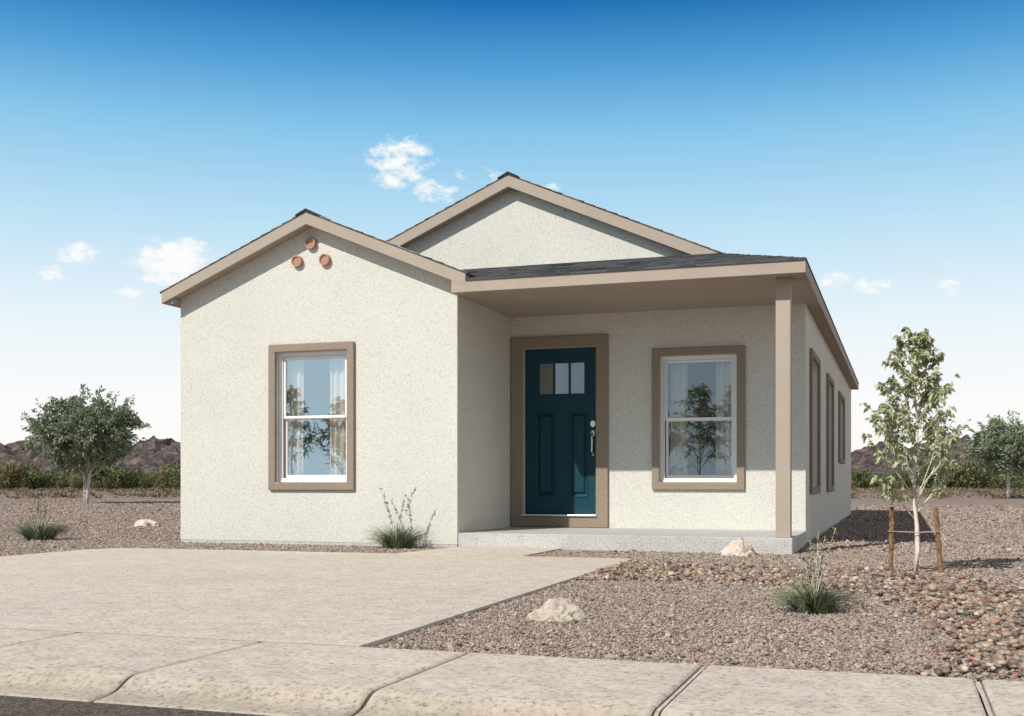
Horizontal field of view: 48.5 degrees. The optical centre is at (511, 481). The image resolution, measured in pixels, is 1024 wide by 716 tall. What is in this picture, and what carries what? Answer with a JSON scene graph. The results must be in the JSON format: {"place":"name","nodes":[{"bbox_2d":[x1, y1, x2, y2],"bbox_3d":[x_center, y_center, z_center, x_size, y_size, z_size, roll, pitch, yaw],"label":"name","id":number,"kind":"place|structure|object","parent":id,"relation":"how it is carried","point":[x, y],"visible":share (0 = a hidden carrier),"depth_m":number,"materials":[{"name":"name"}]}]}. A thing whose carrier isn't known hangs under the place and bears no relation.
{"place":"outdoors","nodes":[
{"label":"outdoors","id":0,"kind":"place"},
{"bbox_2d":[0,695,265,715],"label":"road","id":1,"kind":"structure","parent":0,"point":[17,706],"depth_m":3.75,"materials":[{"name":"grey asphalt"}]},
{"bbox_2d":[0,546,632,646],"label":"driveway","id":2,"kind":"structure","parent":0,"point":[343,599],"depth_m":7.33,"materials":[{"name":"beige concrete"}]},
{"bbox_2d":[0,434,1017,483],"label":"hills","id":3,"kind":"structure","parent":0,"point":[145,458],"depth_m":370.32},
{"bbox_2d":[0,628,1023,715],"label":"sidewalk","id":4,"kind":"structure","parent":0,"point":[262,678],"depth_m":3.94,"materials":[{"name":"concrete"}]},
{"bbox_2d":[0,485,1023,701],"bbox_3d":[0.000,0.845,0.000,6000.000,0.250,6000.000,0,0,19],"label":"ground","id":5,"kind":"structure","parent":0,"point":[955,501],"depth_m":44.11,"materials":[{"name":"brown gravel"}]},
{"bbox_2d":[0,477,6,489],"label":"desert shrub","id":6,"kind":"object","parent":5,"relation":"on","point":[2,486],"visible":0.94,"depth_m":103.47,"materials":[{"name":"green plant"}]},
{"bbox_2d":[0,458,28,488],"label":"desert shrub","id":7,"kind":"object","parent":5,"relation":"on","point":[11,474],"visible":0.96,"depth_m":104.12,"materials":[{"name":"green plant"}]},
{"bbox_2d":[15,458,43,488],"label":"desert shrub","id":8,"kind":"object","parent":5,"relation":"on","point":[30,469],"visible":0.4,"depth_m":112.79,"materials":[{"name":"green plant"}]},
{"bbox_2d":[5,490,74,540],"bbox_3d":[-5.765,0.409,13.872,0.888,0.622,0.845,0,0,-14],"label":"yucca plant","id":9,"kind":"object","parent":5,"relation":"on","point":[45,534],"visible":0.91,"depth_m":13.82,"materials":[{"name":"green plant"}]},
{"bbox_2d":[26,469,55,489],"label":"desert shrub","id":10,"kind":"object","parent":5,"relation":"on","point":[41,480],"visible":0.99,"depth_m":106.52,"materials":[{"name":"green plant"}]},
{"bbox_2d":[46,472,64,487],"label":"desert shrub","id":11,"kind":"object","parent":5,"relation":"on","point":[56,478],"visible":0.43,"depth_m":120.59,"materials":[{"name":"green plant"}]},
{"bbox_2d":[54,480,65,488],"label":"desert shrub","id":12,"kind":"object","parent":5,"relation":"on","point":[60,484],"visible":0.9,"depth_m":112.54,"materials":[{"name":"green plant"}]},
{"bbox_2d":[54,472,70,487],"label":"desert shrub","id":13,"kind":"object","parent":5,"relation":"on","point":[63,476],"visible":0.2,"depth_m":131.22,"materials":[{"name":"green plant"}]},
{"bbox_2d":[67,474,82,488],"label":"desert shrub","id":14,"kind":"object","parent":5,"relation":"on","point":[75,481],"visible":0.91,"depth_m":102.35,"materials":[{"name":"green plant"}]},
{"bbox_2d":[20,384,151,503],"bbox_3d":[-14.024,-1.239,37.227,4.042,4.021,4.085,0,0,19],"label":"shade tree","id":15,"kind":"object","parent":5,"relation":"on","point":[80,443],"visible":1,"depth_m":36.56,"materials":[{"name":"green plant"}]},
{"bbox_2d":[90,480,102,488],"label":"desert shrub","id":16,"kind":"object","parent":5,"relation":"on","point":[96,484],"visible":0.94,"depth_m":100.65,"materials":[{"name":"green plant"}]},
{"bbox_2d":[80,461,119,488],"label":"desert shrub","id":17,"kind":"object","parent":5,"relation":"on","point":[100,474],"visible":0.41,"depth_m":105.28,"materials":[{"name":"green plant"}]},
{"bbox_2d":[101,477,115,489],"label":"desert shrub","id":18,"kind":"object","parent":5,"relation":"on","point":[107,485],"visible":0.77,"depth_m":101.31,"materials":[{"name":"green plant"}]},
{"bbox_2d":[104,465,143,489],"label":"desert shrub","id":19,"kind":"object","parent":5,"relation":"on","point":[123,478],"visible":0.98,"depth_m":101.18,"materials":[{"name":"green plant"}]},
{"bbox_2d":[128,471,143,488],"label":"desert shrub","id":20,"kind":"object","parent":5,"relation":"on","point":[136,485],"visible":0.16,"depth_m":117.99,"materials":[{"name":"green plant"}]},
{"bbox_2d":[137,471,154,488],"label":"desert shrub","id":21,"kind":"object","parent":5,"relation":"on","point":[144,483],"visible":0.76,"depth_m":117.19,"materials":[{"name":"green plant"}]},
{"bbox_2d":[134,519,161,526],"bbox_3d":[-5.825,0.673,18.102,0.509,0.166,0.332,0,0,7],"label":"boulder","id":22,"kind":"object","parent":5,"relation":"on","point":[145,522],"visible":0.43,"depth_m":18.05,"materials":[{"name":"stone"}]},
{"bbox_2d":[147,472,162,488],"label":"desert shrub","id":23,"kind":"object","parent":5,"relation":"on","point":[152,478],"visible":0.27,"depth_m":113.40,"materials":[{"name":"green plant"}]},
{"bbox_2d":[152,465,180,488],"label":"desert shrub","id":24,"kind":"object","parent":5,"relation":"on","point":[162,477],"visible":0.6,"depth_m":105.96,"materials":[{"name":"green plant"}]},
{"bbox_2d":[157,461,180,472],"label":"desert shrub","id":25,"kind":"object","parent":5,"relation":"on","point":[169,464],"visible":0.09,"depth_m":120.72,"materials":[{"name":"green plant"}]},
{"bbox_2d":[166,468,180,489],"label":"desert shrub","id":26,"kind":"object","parent":5,"relation":"on","point":[174,476],"visible":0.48,"depth_m":102.70,"materials":[{"name":"green plant"}]},
{"bbox_2d":[363,488,437,548],"bbox_3d":[-1.241,0.385,12.173,0.794,0.672,0.870,0,0,-22],"label":"yucca plant","id":27,"kind":"object","parent":5,"relation":"on","point":[391,540],"visible":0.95,"depth_m":12.14,"materials":[{"name":"green plant"}]},
{"bbox_2d":[160,171,858,554],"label":"house","id":28,"kind":"structure","parent":5,"relation":"on","point":[510,347],"depth_m":13.08,"materials":[{"name":"beige paint"}]},
{"bbox_2d":[288,360,303,479],"bbox_3d":[-2.497,-0.751,13.142,0.212,1.508,0.050,0,0,19],"label":"curtain","id":29,"kind":"object","parent":28,"relation":"hanging from","point":[295,385],"visible":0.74,"depth_m":13.14,"materials":[{"name":"beige fabric"}]},
{"bbox_2d":[268,341,354,489],"bbox_3d":[-2.244,-0.736,12.891,1.087,1.662,0.183,0,0,19],"label":"window","id":30,"kind":"structure","parent":28,"relation":"in","point":[285,482],"depth_m":12.91,"materials":[{"name":"white plastic"}]},
{"bbox_2d":[330,355,346,479],"bbox_3d":[-1.945,-0.751,12.953,0.274,1.508,0.050,0,0,19],"label":"curtain","id":31,"kind":"object","parent":28,"relation":"hanging from","point":[337,426],"visible":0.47,"depth_m":12.97,"materials":[{"name":"beige fabric"}]},
{"bbox_2d":[510,334,607,527],"bbox_3d":[0.577,-0.609,13.773,1.231,2.314,0.160,0,0,19],"label":"front door","id":32,"kind":"structure","parent":28,"relation":"in","point":[566,435],"depth_m":13.79,"materials":[{"name":"teal wood"}]},
{"bbox_2d":[670,360,687,474],"bbox_3d":[1.982,-0.751,13.493,0.215,1.508,0.050,0,0,19],"label":"curtain","id":33,"kind":"object","parent":28,"relation":"hanging from","point":[678,409],"visible":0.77,"depth_m":13.49,"materials":[{"name":"beige fabric"}]},
{"bbox_2d":[652,345,744,489],"bbox_3d":[2.179,-0.736,13.261,1.079,1.662,0.183,0,0,19],"label":"window","id":34,"kind":"structure","parent":28,"relation":"in","point":[735,481],"depth_m":13.23,"materials":[{"name":"white plastic"}]},
{"bbox_2d":[716,358,733,474],"bbox_3d":[2.526,-0.751,13.307,0.275,1.508,0.050,0,0,19],"label":"curtain","id":35,"kind":"object","parent":28,"relation":"hanging from","point":[723,409],"visible":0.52,"depth_m":13.32,"materials":[{"name":"beige fabric"}]},
{"bbox_2d":[810,348,820,493],"bbox_3d":[3.678,-0.715,14.056,0.183,1.720,1.430,0,0,19],"label":"window","id":36,"kind":"structure","parent":28,"relation":"in","point":[813,356],"depth_m":14.28,"materials":[{"name":"brown plastic"}]},
{"bbox_2d":[826,373,833,491],"bbox_3d":[4.783,-0.715,17.065,0.037,1.720,1.420,0,0,19],"label":"window","id":37,"kind":"structure","parent":28,"relation":"in","point":[828,378],"depth_m":16.41,"materials":[{"name":"brown plastic"}]},
{"bbox_2d":[838,391,844,463],"bbox_3d":[5.916,-0.950,20.382,0.037,1.230,1.770,0,0,19],"label":"window","id":38,"kind":"structure","parent":28,"relation":"in","point":[840,396],"depth_m":19.55,"materials":[{"name":"brown plastic"}]},
{"bbox_2d":[0,488,1023,498],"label":"field stones","id":39,"kind":"object","parent":5,"relation":"on","point":[115,495],"visible":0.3,"depth_m":56.37,"materials":[{"name":"brown stone"}]},
{"bbox_2d":[0,486,1023,498],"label":"dry scrub","id":40,"kind":"object","parent":5,"relation":"on","point":[988,491],"visible":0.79,"depth_m":66.81,"materials":[{"name":"green plant"}]},
{"bbox_2d":[526,597,593,621],"bbox_3d":[0.236,0.677,5.911,0.354,0.152,0.255,0,0,26],"label":"boulder","id":41,"kind":"object","parent":5,"relation":"on","point":[559,609],"visible":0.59,"depth_m":5.86,"materials":[{"name":"stone"}]},
{"bbox_2d":[721,537,755,556],"bbox_3d":[2.228,0.652,11.098,0.338,0.245,0.521,0,0,22],"label":"boulder","id":42,"kind":"object","parent":5,"relation":"on","point":[740,546],"visible":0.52,"depth_m":10.98,"materials":[{"name":"stone"}]},
{"bbox_2d":[574,559,1023,678],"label":"river rocks","id":43,"kind":"object","parent":5,"relation":"on","point":[992,613],"visible":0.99,"depth_m":7.05,"materials":[{"name":"brown stone"}]},
{"bbox_2d":[763,527,869,614],"bbox_3d":[1.655,0.483,6.212,0.508,0.475,0.562,0,0,-28],"label":"yucca plant","id":44,"kind":"object","parent":5,"relation":"on","point":[810,601],"visible":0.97,"depth_m":6.18,"materials":[{"name":"green plant"}]},
{"bbox_2d":[851,480,856,489],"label":"desert shrub","id":45,"kind":"object","parent":5,"relation":"on","point":[853,484],"visible":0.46,"depth_m":99.81,"materials":[{"name":"green plant"}]},
{"bbox_2d":[851,468,871,488],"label":"desert shrub","id":46,"kind":"object","parent":5,"relation":"on","point":[859,478],"visible":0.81,"depth_m":118.52,"materials":[{"name":"green plant"}]},
{"bbox_2d":[866,472,883,488],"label":"desert shrub","id":47,"kind":"object","parent":5,"relation":"on","point":[875,484],"visible":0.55,"depth_m":116.16,"materials":[{"name":"green plant"}]},
{"bbox_2d":[879,472,894,488],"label":"desert shrub","id":48,"kind":"object","parent":5,"relation":"on","point":[885,477],"visible":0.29,"depth_m":110.46,"materials":[{"name":"green plant"}]},
{"bbox_2d":[888,507,894,571],"bbox_3d":[2.964,0.482,8.879,0.048,0.577,0.045,0,0,19],"label":"tree stake","id":49,"kind":"object","parent":5,"relation":"on","point":[891,535],"visible":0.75,"depth_m":8.86,"materials":[{"name":"brown wood"}]},
{"bbox_2d":[894,480,904,488],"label":"desert shrub","id":50,"kind":"object","parent":5,"relation":"on","point":[898,484],"visible":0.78,"depth_m":105.08,"materials":[{"name":"green plant"}]},
{"bbox_2d":[888,468,918,488],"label":"desert shrub","id":51,"kind":"object","parent":5,"relation":"on","point":[905,477],"visible":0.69,"depth_m":105.43,"materials":[{"name":"green plant"}]},
{"bbox_2d":[860,327,970,572],"bbox_3d":[3.117,-0.230,8.807,0.800,1.962,1.137,0,0,15],"label":"young tree","id":52,"kind":"object","parent":5,"relation":"on","point":[922,352],"visible":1,"depth_m":8.82,"materials":[{"name":"green plant"}]},
{"bbox_2d":[888,531,941,532],"bbox_3d":[3.139,0.388,8.863,0.411,0.013,0.059,0,0,5],"label":"tree tie","id":53,"kind":"object","parent":52,"relation":"attached to","point":[915,532],"visible":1,"depth_m":8.84,"materials":[{"name":"rubber"}]},
{"bbox_2d":[916,457,954,487],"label":"desert shrub","id":54,"kind":"object","parent":5,"relation":"on","point":[929,483],"visible":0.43,"depth_m":112.95,"materials":[{"name":"green plant"}]},
{"bbox_2d":[933,507,943,573],"bbox_3d":[3.321,0.485,8.847,0.082,0.572,0.043,0,0,19],"label":"tree stake","id":55,"kind":"object","parent":5,"relation":"on","point":[938,539],"visible":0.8,"depth_m":8.83,"materials":[{"name":"brown wood"}]},
{"bbox_2d":[946,477,956,487],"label":"desert shrub","id":56,"kind":"object","parent":5,"relation":"on","point":[950,484],"visible":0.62,"depth_m":114.78,"materials":[{"name":"green plant"}]},
{"bbox_2d":[947,459,982,487],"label":"desert shrub","id":57,"kind":"object","parent":5,"relation":"on","point":[959,483],"visible":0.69,"depth_m":114.75,"materials":[{"name":"green plant"}]},
{"bbox_2d":[957,462,989,488],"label":"desert shrub","id":58,"kind":"object","parent":5,"relation":"on","point":[981,481],"visible":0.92,"depth_m":114.40,"materials":[{"name":"green plant"}]},
{"bbox_2d":[970,461,992,487],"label":"desert shrub","id":59,"kind":"object","parent":5,"relation":"on","point":[989,474],"visible":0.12,"depth_m":117.47,"materials":[{"name":"green plant"}]},
{"bbox_2d":[959,410,1023,498],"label":"shade tree","id":60,"kind":"object","parent":5,"relation":"on","point":[991,443],"visible":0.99,"depth_m":48.59,"materials":[{"name":"green plant"}]},
{"bbox_2d":[987,476,1000,488],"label":"desert shrub","id":61,"kind":"object","parent":5,"relation":"on","point":[992,485],"visible":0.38,"depth_m":106.77,"materials":[{"name":"green plant"}]},
{"bbox_2d":[989,471,1019,489],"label":"desert shrub","id":62,"kind":"object","parent":5,"relation":"on","point":[1001,484],"visible":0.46,"depth_m":103.02,"materials":[{"name":"green plant"}]},
{"bbox_2d":[1011,479,1023,488],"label":"desert shrub","id":63,"kind":"object","parent":5,"relation":"on","point":[1017,484],"visible":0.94,"depth_m":101.76,"materials":[{"name":"green plant"}]},
{"bbox_2d":[1017,473,1023,482],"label":"desert shrub","id":64,"kind":"object","parent":5,"relation":"on","point":[1021,477],"visible":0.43,"depth_m":121.94,"materials":[{"name":"green plant"}]},
{"bbox_2d":[0,0,1023,451],"label":"sky","id":65,"kind":"structure","parent":0,"point":[879,144],"materials":[{"name":"blue"}]}
]}

